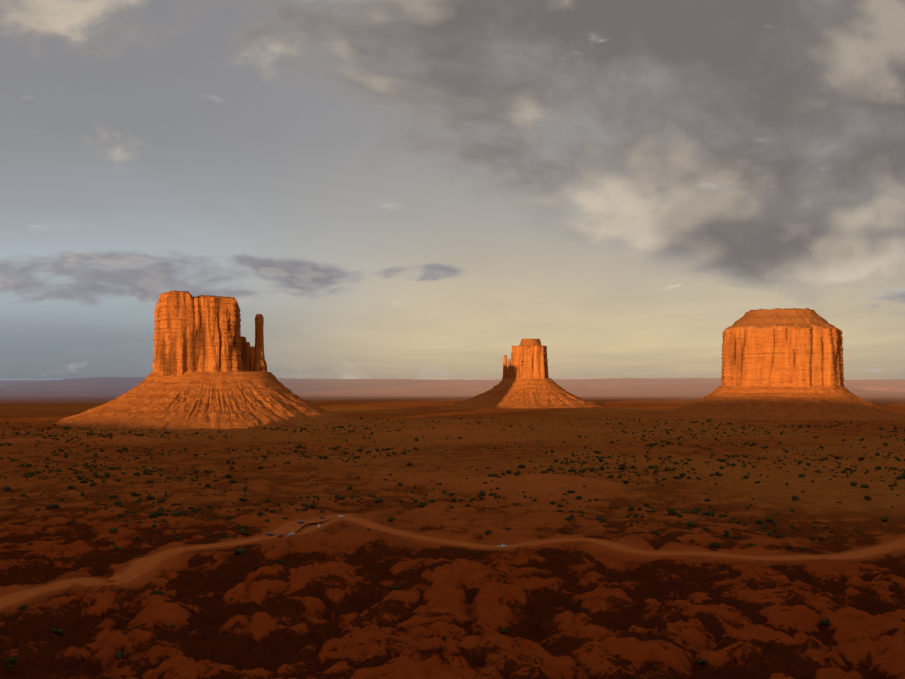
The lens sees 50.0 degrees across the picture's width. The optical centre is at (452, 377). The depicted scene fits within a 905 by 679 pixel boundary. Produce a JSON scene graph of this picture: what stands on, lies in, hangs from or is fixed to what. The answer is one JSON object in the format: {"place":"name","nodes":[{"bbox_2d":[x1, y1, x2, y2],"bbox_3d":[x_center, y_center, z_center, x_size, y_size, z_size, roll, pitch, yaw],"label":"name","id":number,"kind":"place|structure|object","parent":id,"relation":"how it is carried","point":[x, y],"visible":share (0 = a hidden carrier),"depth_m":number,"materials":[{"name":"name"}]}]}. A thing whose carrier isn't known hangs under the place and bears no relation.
{"place":"outdoors","nodes":[
{"label":"outdoors","id":0,"kind":"place"},
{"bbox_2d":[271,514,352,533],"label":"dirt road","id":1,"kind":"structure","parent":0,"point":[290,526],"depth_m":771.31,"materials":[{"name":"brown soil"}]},
{"bbox_2d":[0,377,904,678],"bbox_3d":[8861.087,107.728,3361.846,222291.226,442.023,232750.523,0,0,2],"label":"ground","id":2,"kind":"structure","parent":0,"point":[326,601],"depth_m":684.83,"materials":[{"name":"brown soil"}]},
{"bbox_2d":[55,291,348,429],"bbox_3d":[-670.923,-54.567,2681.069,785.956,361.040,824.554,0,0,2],"label":"butte","id":3,"kind":"object","parent":2,"relation":"on","point":[209,367],"visible":1,"depth_m":2536.52,"materials":[{"name":"stone"}]},
{"bbox_2d":[0,417,904,668],"bbox_3d":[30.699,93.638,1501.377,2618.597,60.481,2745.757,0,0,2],"label":"shrubs","id":4,"kind":"object","parent":2,"relation":"on","point":[9,661],"visible":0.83,"depth_m":1207.43,"materials":[{"name":"green plant"}]},
{"bbox_2d":[450,338,601,407],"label":"butte","id":5,"kind":"object","parent":2,"relation":"on","point":[526,382],"visible":0.98,"depth_m":4079.18,"materials":[{"name":"stone"}]},
{"bbox_2d":[663,308,904,419],"bbox_3d":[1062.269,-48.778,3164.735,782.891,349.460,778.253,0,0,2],"label":"butte","id":6,"kind":"object","parent":2,"relation":"on","point":[782,364],"visible":1,"depth_m":2993.89,"materials":[{"name":"stone"}]},
{"bbox_2d":[0,516,904,607],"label":"dirt road","id":7,"kind":"structure","parent":0,"point":[135,569],"depth_m":652.42,"materials":[{"name":"brown soil"}]},
{"bbox_2d":[0,0,904,378],"label":"sky","id":8,"kind":"structure","parent":0,"point":[398,189],"materials":[{"name":"grey"}]}
]}

